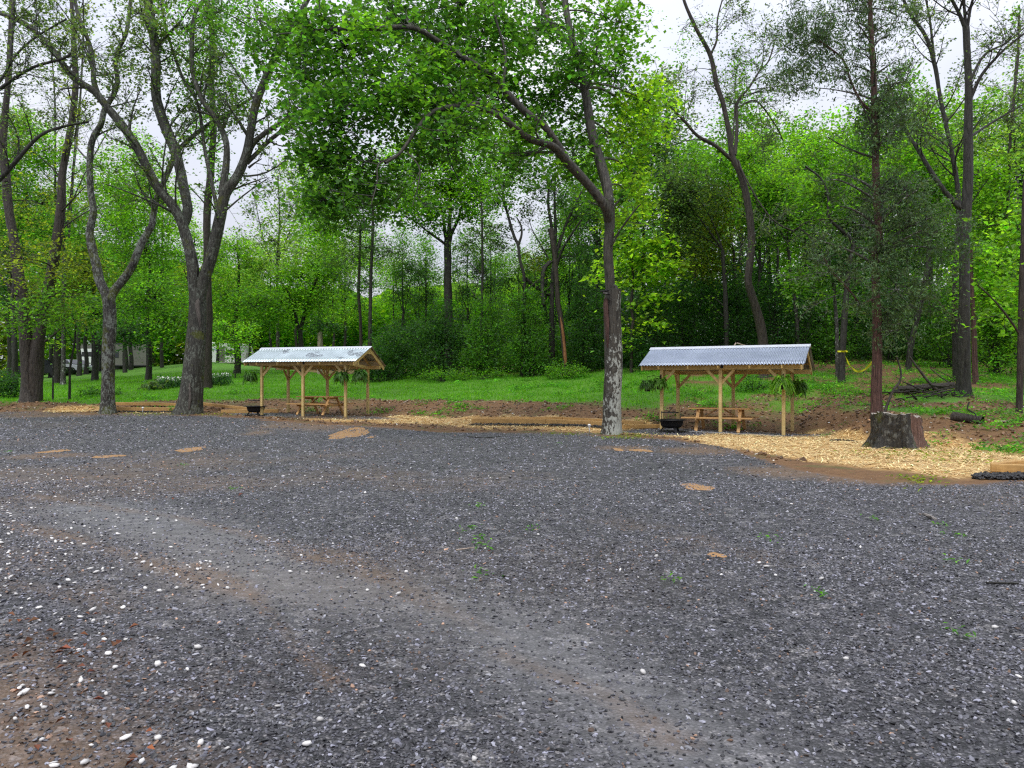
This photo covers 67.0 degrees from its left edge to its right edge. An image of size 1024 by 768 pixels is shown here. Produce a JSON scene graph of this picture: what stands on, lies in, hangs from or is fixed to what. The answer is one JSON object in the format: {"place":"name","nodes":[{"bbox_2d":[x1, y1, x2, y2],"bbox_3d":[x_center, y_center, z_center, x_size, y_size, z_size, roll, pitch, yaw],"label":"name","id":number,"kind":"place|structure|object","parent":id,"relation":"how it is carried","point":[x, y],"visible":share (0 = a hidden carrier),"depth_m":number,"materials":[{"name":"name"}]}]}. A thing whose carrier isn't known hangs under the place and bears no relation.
{"place":"outdoors","nodes":[
{"label":"outdoors","id":0,"kind":"place"},
{"bbox_2d":[0,411,1023,767],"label":"gravel lot","id":1,"kind":"structure","parent":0,"point":[282,587],"depth_m":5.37,"materials":[{"name":"grey gravel"}]},
{"bbox_2d":[0,0,103,200],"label":"overhanging tree","id":2,"kind":"object","parent":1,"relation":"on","point":[17,158],"visible":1,"depth_m":28.97,"materials":[{"name":"green plant"}]},
{"bbox_2d":[8,483,903,765],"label":"fallen leaves","id":3,"kind":"object","parent":1,"relation":"on","point":[132,757],"visible":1,"depth_m":4.23,"materials":[{"name":"plant"}]},
{"bbox_2d":[0,466,1022,767],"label":"white pebbles","id":4,"kind":"object","parent":1,"relation":"on","point":[200,742],"visible":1,"depth_m":5.50,"materials":[{"name":"stone"}]},
{"bbox_2d":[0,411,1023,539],"bbox_3d":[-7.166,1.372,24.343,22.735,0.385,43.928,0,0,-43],"label":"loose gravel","id":5,"kind":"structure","parent":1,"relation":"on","point":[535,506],"depth_m":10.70,"materials":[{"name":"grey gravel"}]},
{"bbox_2d":[119,412,1008,490],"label":"leaf clippings","id":6,"kind":"object","parent":1,"relation":"on","point":[913,478],"visible":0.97,"depth_m":16.01,"materials":[{"name":"beige plant"}]},
{"bbox_2d":[681,407,758,432],"bbox_3d":[6.750,1.151,25.050,2.200,0.765,1.638,0,0,25],"label":"picnic table","id":7,"kind":"object","parent":1,"relation":"on","point":[702,417],"visible":0.94,"depth_m":24.92,"materials":[{"name":"brown wood"}]},
{"bbox_2d":[639,344,814,434],"bbox_3d":[6.981,0.270,25.101,5.100,3.020,2.878,0,0,27],"label":"picnic shelter","id":8,"kind":"object","parent":1,"relation":"on","point":[732,361],"visible":0.94,"depth_m":24.60,"materials":[{"name":"metal"}]},
{"bbox_2d":[0,398,1023,483],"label":"dirt bank","id":9,"kind":"structure","parent":0,"point":[857,473],"depth_m":26.33,"materials":[{"name":"brown soil"}]},
{"bbox_2d":[48,0,251,413],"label":"lichen tree","id":10,"kind":"object","parent":9,"relation":"on","point":[107,401],"visible":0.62,"depth_m":33.68,"materials":[{"name":"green plant"}]},
{"bbox_2d":[0,0,335,414],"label":"maple tree","id":11,"kind":"object","parent":9,"relation":"on","point":[190,397],"visible":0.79,"depth_m":32.65,"materials":[{"name":"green plant"}]},
{"bbox_2d":[242,346,385,417],"bbox_3d":[-8.150,-0.030,32.101,5.100,3.020,2.868,0,0,15],"label":"picnic shelter","id":12,"kind":"object","parent":9,"relation":"on","point":[305,360],"visible":0.95,"depth_m":31.57,"materials":[{"name":"metal"}]},
{"bbox_2d":[220,0,699,434],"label":"bent maple tree","id":13,"kind":"object","parent":9,"relation":"on","point":[473,79],"visible":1,"depth_m":21.15,"materials":[{"name":"green plant"}]},
{"bbox_2d":[0,391,1023,460],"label":"soil clods","id":14,"kind":"object","parent":9,"relation":"on","point":[803,458],"visible":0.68,"depth_m":27.59,"materials":[{"name":"soil"}]},
{"bbox_2d":[1,359,1023,453],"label":"weeds","id":15,"kind":"object","parent":9,"relation":"on","point":[1001,392],"visible":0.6,"depth_m":30.57,"materials":[{"name":"green plant"}]},
{"bbox_2d":[117,410,1023,481],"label":"dark gravel","id":16,"kind":"structure","parent":9,"relation":"on","point":[1017,475],"depth_m":12.54,"materials":[{"name":"grey gravel"}]},
{"bbox_2d":[749,0,992,418],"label":"red cedar tree","id":17,"kind":"object","parent":9,"relation":"on","point":[879,199],"visible":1,"depth_m":21.66,"materials":[{"name":"green plant"}]},
{"bbox_2d":[951,174,1023,413],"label":"edge tree","id":18,"kind":"object","parent":9,"relation":"on","point":[1018,294],"visible":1,"depth_m":20.87,"materials":[{"name":"green plant"}]},
{"bbox_2d":[0,0,1023,368],"label":"sky","id":19,"kind":"structure","parent":0,"point":[673,9],"materials":[{"name":"white"}]},
{"bbox_2d":[0,356,1023,413],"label":"lawn","id":20,"kind":"structure","parent":0,"point":[219,367],"depth_m":38.60,"materials":[{"name":"green plant"}]},
{"bbox_2d":[0,124,53,381],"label":"tree","id":21,"kind":"object","parent":20,"relation":"on","point":[9,347],"visible":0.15,"depth_m":69.88,"materials":[{"name":"green plant"}]},
{"bbox_2d":[0,96,84,384],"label":"broad green tree","id":22,"kind":"object","parent":20,"relation":"on","point":[36,161],"visible":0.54,"depth_m":51.82,"materials":[{"name":"green plant"}]},
{"bbox_2d":[0,0,119,402],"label":"old double trunk tree","id":23,"kind":"object","parent":20,"relation":"on","point":[32,340],"visible":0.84,"depth_m":37.54,"materials":[{"name":"green plant"}]},
{"bbox_2d":[1,189,153,380],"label":"yellow green tree","id":24,"kind":"object","parent":20,"relation":"on","point":[95,370],"visible":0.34,"depth_m":56.90,"materials":[{"name":"green plant"}]},
{"bbox_2d":[29,0,147,384],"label":"slim stemmed tree","id":25,"kind":"object","parent":20,"relation":"on","point":[63,362],"visible":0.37,"depth_m":53.96,"materials":[{"name":"green plant"}]},
{"bbox_2d":[47,152,129,372],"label":"tree","id":26,"kind":"object","parent":20,"relation":"on","point":[84,178],"visible":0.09,"depth_m":77.67,"materials":[{"name":"green plant"}]},
{"bbox_2d":[91,165,160,372],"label":"tree","id":27,"kind":"object","parent":20,"relation":"on","point":[124,361],"visible":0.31,"depth_m":69.51,"materials":[{"name":"green plant"}]},
{"bbox_2d":[75,125,217,379],"bbox_3d":[-24.750,-9.102,52.613,8.796,17.954,9.670,0,0,-29],"label":"leafy green tree","id":28,"kind":"object","parent":20,"relation":"on","point":[147,325],"visible":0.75,"depth_m":52.82,"materials":[{"name":"green plant"}]},
{"bbox_2d":[127,171,200,367],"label":"tree","id":29,"kind":"object","parent":20,"relation":"on","point":[161,357],"visible":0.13,"depth_m":75.85,"materials":[{"name":"green plant"}]},
{"bbox_2d":[155,217,233,323],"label":"tree","id":30,"kind":"object","parent":20,"relation":"on","point":[194,236],"visible":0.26,"depth_m":71.78,"materials":[{"name":"green plant"}]},
{"bbox_2d":[162,5,250,387],"bbox_3d":[-17.307,-11.003,43.901,5.252,22.692,3.981,0,0,-37],"label":"straight brown tree","id":31,"kind":"object","parent":20,"relation":"on","point":[212,158],"visible":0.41,"depth_m":43.82,"materials":[{"name":"green plant"}]},
{"bbox_2d":[212,312,262,377],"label":"round leafed young tree","id":32,"kind":"object","parent":20,"relation":"on","point":[233,345],"visible":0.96,"depth_m":51.93,"materials":[{"name":"green plant"}]},
{"bbox_2d":[181,221,298,373],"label":"spreading green tree","id":33,"kind":"object","parent":20,"relation":"on","point":[237,298],"visible":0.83,"depth_m":57.13,"materials":[{"name":"green plant"}]},
{"bbox_2d":[215,134,361,368],"bbox_3d":[-17.611,-10.711,63.413,14.209,19.243,7.467,0,0,24],"label":"feathery tree","id":34,"kind":"object","parent":20,"relation":"on","point":[280,220],"visible":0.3,"depth_m":63.56,"materials":[{"name":"green plant"}]},
{"bbox_2d":[241,223,373,371],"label":"forked tree","id":35,"kind":"object","parent":20,"relation":"on","point":[311,295],"visible":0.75,"depth_m":59.56,"materials":[{"name":"green plant"}]},
{"bbox_2d":[273,158,400,345],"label":"broadleaf tree","id":36,"kind":"object","parent":20,"relation":"on","point":[323,239],"visible":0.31,"depth_m":49.91,"materials":[{"name":"green plant"}]},
{"bbox_2d":[318,204,414,380],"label":"tree","id":37,"kind":"object","parent":20,"relation":"on","point":[372,248],"visible":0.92,"depth_m":48.92,"materials":[{"name":"green plant"}]},
{"bbox_2d":[351,319,423,381],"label":"dark shrub","id":38,"kind":"object","parent":20,"relation":"on","point":[388,367],"visible":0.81,"depth_m":47.55,"materials":[{"name":"green plant"}]},
{"bbox_2d":[400,294,475,378],"bbox_3d":[-4.182,-2.767,47.020,4.818,5.276,4.452,0,0,-28],"label":"dark shrub","id":39,"kind":"object","parent":20,"relation":"on","point":[441,337],"visible":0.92,"depth_m":46.59,"materials":[{"name":"green plant"}]},
{"bbox_2d":[417,358,513,381],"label":"shrub","id":40,"kind":"object","parent":20,"relation":"on","point":[460,376],"visible":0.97,"depth_m":44.16,"materials":[{"name":"green plant"}]},
{"bbox_2d":[430,190,521,372],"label":"slender dark tree","id":41,"kind":"object","parent":20,"relation":"on","point":[493,241],"visible":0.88,"depth_m":47.05,"materials":[{"name":"green plant"}]},
{"bbox_2d":[451,288,510,376],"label":"dark shrub","id":42,"kind":"object","parent":20,"relation":"on","point":[480,360],"visible":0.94,"depth_m":45.46,"materials":[{"name":"green plant"}]},
{"bbox_2d":[473,155,551,375],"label":"shaped tree","id":43,"kind":"object","parent":20,"relation":"on","point":[504,202],"visible":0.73,"depth_m":44.94,"materials":[{"name":"green plant"}]},
{"bbox_2d":[490,280,563,376],"bbox_3d":[0.975,-3.155,44.760,4.457,5.693,3.618,0,0,0],"label":"dark shrub","id":44,"kind":"object","parent":20,"relation":"on","point":[528,367],"visible":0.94,"depth_m":44.38,"materials":[{"name":"green plant"}]},
{"bbox_2d":[506,111,603,371],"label":"many stemmed tree","id":45,"kind":"object","parent":20,"relation":"on","point":[569,210],"visible":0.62,"depth_m":45.95,"materials":[{"name":"green plant"}]},
{"bbox_2d":[548,228,566,374],"bbox_3d":[2.525,-4.507,42.991,1.092,8.342,0.375,0,0,6],"label":"split snag","id":46,"kind":"object","parent":20,"relation":"on","point":[557,289],"visible":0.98,"depth_m":42.89,"materials":[{"name":"brown plant"}]},
{"bbox_2d":[553,268,604,372],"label":"dark shrub","id":47,"kind":"object","parent":20,"relation":"on","point":[582,342],"visible":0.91,"depth_m":44.02,"materials":[{"name":"green plant"}]},
{"bbox_2d":[579,172,700,372],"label":"lime sapling","id":48,"kind":"object","parent":20,"relation":"on","point":[635,261],"visible":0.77,"depth_m":40.67,"materials":[{"name":"green plant"}]},
{"bbox_2d":[622,286,688,370],"bbox_3d":[7.543,-2.996,41.357,3.857,4.788,3.904,0,0,0],"label":"dark shrub","id":49,"kind":"object","parent":20,"relation":"on","point":[645,349],"visible":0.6,"depth_m":40.93,"materials":[{"name":"green plant"}]},
{"bbox_2d":[630,0,890,377],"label":"leaning tree","id":50,"kind":"object","parent":20,"relation":"on","point":[761,331],"visible":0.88,"depth_m":35.91,"materials":[{"name":"green plant"}]},
{"bbox_2d":[759,232,864,378],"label":"grey companion tree","id":51,"kind":"object","parent":20,"relation":"on","point":[808,289],"visible":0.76,"depth_m":34.44,"materials":[{"name":"green plant"}]},
{"bbox_2d":[779,153,892,383],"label":"taped tree","id":52,"kind":"object","parent":20,"relation":"on","point":[844,323],"visible":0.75,"depth_m":33.24,"materials":[{"name":"green plant"}]},
{"bbox_2d":[859,0,1023,397],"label":"dark oak tree","id":53,"kind":"object","parent":20,"relation":"on","point":[963,375],"visible":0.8,"depth_m":24.92,"materials":[{"name":"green plant"}]},
{"bbox_2d":[43,405,1023,478],"bbox_3d":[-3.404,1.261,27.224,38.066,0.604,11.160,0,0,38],"label":"straw mulch","id":54,"kind":"object","parent":0,"point":[823,439],"visible":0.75,"depth_m":17.46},
{"bbox_2d":[862,411,931,449],"bbox_3d":[8.921,1.060,17.880,1.553,0.879,1.369,0,0,0],"label":"tree stump","id":55,"kind":"object","parent":54,"relation":"on","point":[892,431],"visible":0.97,"depth_m":17.55,"materials":[{"name":"brown wood"}]},
{"bbox_2d":[258,354,1023,414],"bbox_3d":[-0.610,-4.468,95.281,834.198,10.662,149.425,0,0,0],"label":"forest floor","id":56,"kind":"structure","parent":0,"point":[888,371],"depth_m":31.58,"materials":[{"name":"brown soil"}]},
{"bbox_2d":[0,213,259,377],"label":"distant woodland","id":57,"kind":"object","parent":56,"relation":"on","point":[173,358],"visible":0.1,"depth_m":94.69,"materials":[{"name":"green plant"}]},
{"bbox_2d":[312,224,384,370],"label":"tree","id":58,"kind":"object","parent":56,"relation":"on","point":[345,323],"visible":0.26,"depth_m":87.89,"materials":[{"name":"green plant"}]},
{"bbox_2d":[347,226,394,335],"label":"tree","id":59,"kind":"object","parent":56,"relation":"on","point":[367,285],"visible":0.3,"depth_m":91.67,"materials":[{"name":"green plant"}]},
{"bbox_2d":[373,250,418,343],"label":"tree","id":60,"kind":"object","parent":56,"relation":"on","point":[388,287],"visible":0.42,"depth_m":89.36,"materials":[{"name":"green plant"}]},
{"bbox_2d":[379,223,428,358],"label":"tree","id":61,"kind":"object","parent":56,"relation":"on","point":[397,272],"visible":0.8,"depth_m":57.79,"materials":[{"name":"green plant"}]},
{"bbox_2d":[231,253,614,369],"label":"distant woodland","id":62,"kind":"object","parent":56,"relation":"on","point":[352,340],"visible":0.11,"depth_m":97.12,"materials":[{"name":"green plant"}]},
{"bbox_2d":[399,230,455,354],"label":"tree","id":63,"kind":"object","parent":56,"relation":"on","point":[426,251],"visible":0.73,"depth_m":61.81,"materials":[{"name":"green plant"}]},
{"bbox_2d":[343,86,543,376],"bbox_3d":[-4.431,-9.921,50.551,14.430,19.096,8.931,0,0,0],"label":"thick dark tree","id":64,"kind":"object","parent":56,"relation":"on","point":[449,191],"visible":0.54,"depth_m":49.52,"materials":[{"name":"green plant"}]},
{"bbox_2d":[428,225,502,326],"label":"tree","id":65,"kind":"object","parent":56,"relation":"on","point":[466,289],"visible":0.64,"depth_m":57.93,"materials":[{"name":"green plant"}]},
{"bbox_2d":[363,315,597,376],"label":"woodland undergrowth","id":66,"kind":"object","parent":56,"relation":"on","point":[557,340],"visible":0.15,"depth_m":52.05,"materials":[{"name":"green plant"}]},
{"bbox_2d":[463,213,517,327],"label":"tree","id":67,"kind":"object","parent":56,"relation":"on","point":[499,264],"visible":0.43,"depth_m":63.92,"materials":[{"name":"green plant"}]},
{"bbox_2d":[487,243,539,335],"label":"tree","id":68,"kind":"object","parent":56,"relation":"on","point":[512,279],"visible":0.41,"depth_m":59.82,"materials":[{"name":"green plant"}]},
{"bbox_2d":[517,218,576,346],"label":"tree","id":69,"kind":"object","parent":56,"relation":"on","point":[546,245],"visible":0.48,"depth_m":55.81,"materials":[{"name":"green plant"}]},
{"bbox_2d":[538,202,593,341],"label":"tree","id":70,"kind":"object","parent":56,"relation":"on","point":[567,282],"visible":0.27,"depth_m":57.85,"materials":[{"name":"green plant"}]},
{"bbox_2d":[561,148,629,363],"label":"tree","id":71,"kind":"object","parent":56,"relation":"on","point":[594,235],"visible":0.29,"depth_m":51.55,"materials":[{"name":"green plant"}]},
{"bbox_2d":[543,125,660,336],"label":"tree","id":72,"kind":"object","parent":56,"relation":"on","point":[592,241],"visible":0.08,"depth_m":57.77,"materials":[{"name":"green plant"}]},
{"bbox_2d":[626,58,709,320],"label":"tree","id":73,"kind":"object","parent":56,"relation":"on","point":[663,154],"visible":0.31,"depth_m":53.33,"materials":[{"name":"green plant"}]},
{"bbox_2d":[649,271,721,346],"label":"undergrowth shrub","id":74,"kind":"object","parent":56,"relation":"on","point":[691,337],"visible":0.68,"depth_m":42.97,"materials":[{"name":"green plant"}]},
{"bbox_2d":[640,155,738,345],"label":"dim oak tree","id":75,"kind":"object","parent":56,"relation":"on","point":[689,195],"visible":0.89,"depth_m":41.78,"materials":[{"name":"green plant"}]},
{"bbox_2d":[659,133,734,343],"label":"tree","id":76,"kind":"object","parent":56,"relation":"on","point":[685,156],"visible":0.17,"depth_m":47.69,"materials":[{"name":"green plant"}]},
{"bbox_2d":[676,179,750,345],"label":"tree","id":77,"kind":"object","parent":56,"relation":"on","point":[724,242],"visible":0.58,"depth_m":43.78,"materials":[{"name":"green plant"}]},
{"bbox_2d":[694,267,758,345],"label":"undergrowth shrub","id":78,"kind":"object","parent":56,"relation":"on","point":[735,302],"visible":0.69,"depth_m":42.93,"materials":[{"name":"green plant"}]},
{"bbox_2d":[677,82,791,340],"bbox_3d":[16.338,-11.942,56.100,10.770,20.322,6.709,0,0,-33],"label":"tree","id":79,"kind":"object","parent":56,"relation":"on","point":[744,119],"visible":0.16,"depth_m":55.74,"materials":[{"name":"green plant"}]},
{"bbox_2d":[691,126,794,341],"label":"mossy thin tree","id":80,"kind":"object","parent":56,"relation":"on","point":[724,166],"visible":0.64,"depth_m":42.85,"materials":[{"name":"green plant"}]},
{"bbox_2d":[714,130,801,309],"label":"tree","id":81,"kind":"object","parent":56,"relation":"on","point":[759,273],"visible":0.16,"depth_m":47.90,"materials":[{"name":"green plant"}]},
{"bbox_2d":[722,105,810,280],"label":"tree","id":82,"kind":"object","parent":56,"relation":"on","point":[779,141],"visible":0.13,"depth_m":59.48,"materials":[{"name":"green plant"}]},
{"bbox_2d":[718,160,842,343],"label":"shaded tree","id":83,"kind":"object","parent":56,"relation":"on","point":[767,193],"visible":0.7,"depth_m":40.70,"materials":[{"name":"green plant"}]},
{"bbox_2d":[740,275,823,353],"bbox_3d":[14.764,-3.491,41.754,3.780,5.170,4.128,0,0,-30],"label":"undergrowth shrub","id":84,"kind":"object","parent":56,"relation":"on","point":[790,334],"visible":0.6,"depth_m":41.73,"materials":[{"name":"green plant"}]},
{"bbox_2d":[579,178,1021,357],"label":"distant woodland","id":85,"kind":"object","parent":56,"relation":"on","point":[737,248],"visible":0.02,"depth_m":71.35,"materials":[{"name":"green plant"}]},
{"bbox_2d":[591,279,1016,369],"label":"woodland undergrowth","id":86,"kind":"object","parent":56,"relation":"on","point":[625,316],"visible":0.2,"depth_m":45.99,"materials":[{"name":"green plant"}]},
{"bbox_2d":[775,150,863,354],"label":"tree","id":87,"kind":"object","parent":56,"relation":"on","point":[812,166],"visible":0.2,"depth_m":47.86,"materials":[{"name":"green plant"}]},
{"bbox_2d":[769,125,892,358],"bbox_3d":[20.347,-9.250,50.034,10.027,15.527,5.568,0,0,0],"label":"hill tree","id":88,"kind":"object","parent":56,"relation":"on","point":[810,146],"visible":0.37,"depth_m":49.42,"materials":[{"name":"green plant"}]},
{"bbox_2d":[798,277,869,363],"bbox_3d":[17.572,-3.603,42.259,4.233,5.262,3.727,0,0,0],"label":"undergrowth shrub","id":89,"kind":"object","parent":56,"relation":"on","point":[826,343],"visible":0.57,"depth_m":41.93,"materials":[{"name":"green plant"}]},
{"bbox_2d":[784,100,886,284],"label":"tree","id":90,"kind":"object","parent":56,"relation":"on","point":[839,131],"visible":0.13,"depth_m":55.58,"materials":[{"name":"green plant"}]},
{"bbox_2d":[813,119,894,358],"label":"tree","id":91,"kind":"object","parent":56,"relation":"on","point":[868,170],"visible":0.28,"depth_m":46.74,"materials":[{"name":"green plant"}]},
{"bbox_2d":[849,267,928,363],"bbox_3d":[20.015,-3.628,41.288,4.015,5.214,3.940,0,0,20],"label":"undergrowth shrub","id":92,"kind":"object","parent":56,"relation":"on","point":[888,353],"visible":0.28,"depth_m":40.89,"materials":[{"name":"green plant"}]},
{"bbox_2d":[860,55,950,353],"bbox_3d":[27.425,-12.273,54.159,6.134,20.941,9.950,0,0,-14],"label":"tree","id":93,"kind":"object","parent":56,"relation":"on","point":[916,78],"visible":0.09,"depth_m":53.25,"materials":[{"name":"green plant"}]},
{"bbox_2d":[869,122,984,370],"bbox_3d":[19.320,-6.411,35.828,5.013,11.812,4.393,0,0,0],"label":"slanted dark tree","id":94,"kind":"object","parent":56,"relation":"on","point":[915,160],"visible":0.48,"depth_m":35.82,"materials":[{"name":"green plant"}]},
{"bbox_2d":[884,79,978,352],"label":"tree","id":95,"kind":"object","parent":56,"relation":"on","point":[936,110],"visible":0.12,"depth_m":51.12,"materials":[{"name":"green plant"}]},
{"bbox_2d":[861,0,1022,378],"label":"curving tree","id":96,"kind":"object","parent":56,"relation":"on","point":[929,44],"visible":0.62,"depth_m":30.92,"materials":[{"name":"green plant"}]},
{"bbox_2d":[901,273,997,367],"bbox_3d":[21.767,-3.103,38.171,4.298,4.891,3.753,0,0,0],"label":"undergrowth shrub","id":97,"kind":"object","parent":56,"relation":"on","point":[931,330],"visible":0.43,"depth_m":38.11,"materials":[{"name":"green plant"}]},
{"bbox_2d":[927,4,1023,369],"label":"thin right tree","id":98,"kind":"object","parent":56,"relation":"on","point":[996,178],"visible":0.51,"depth_m":34.68,"materials":[{"name":"green plant"}]},
{"bbox_2d":[932,231,1018,383],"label":"rust barked tree","id":99,"kind":"object","parent":56,"relation":"on","point":[983,271],"visible":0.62,"depth_m":29.05,"materials":[{"name":"green plant"}]},
{"bbox_2d":[930,80,1023,356],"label":"tree","id":100,"kind":"object","parent":56,"relation":"on","point":[983,98],"visible":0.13,"depth_m":49.71,"materials":[{"name":"green plant"}]},
{"bbox_2d":[949,280,1018,374],"bbox_3d":[21.514,-2.521,34.427,3.882,4.419,3.328,0,0,-31],"label":"undergrowth shrub","id":101,"kind":"object","parent":56,"relation":"on","point":[998,349],"visible":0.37,"depth_m":33.90,"materials":[{"name":"green plant"}]},
{"bbox_2d":[945,55,1023,363],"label":"hazy tree","id":102,"kind":"object","parent":56,"relation":"on","point":[977,149],"visible":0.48,"depth_m":45.95,"materials":[{"name":"green plant"}]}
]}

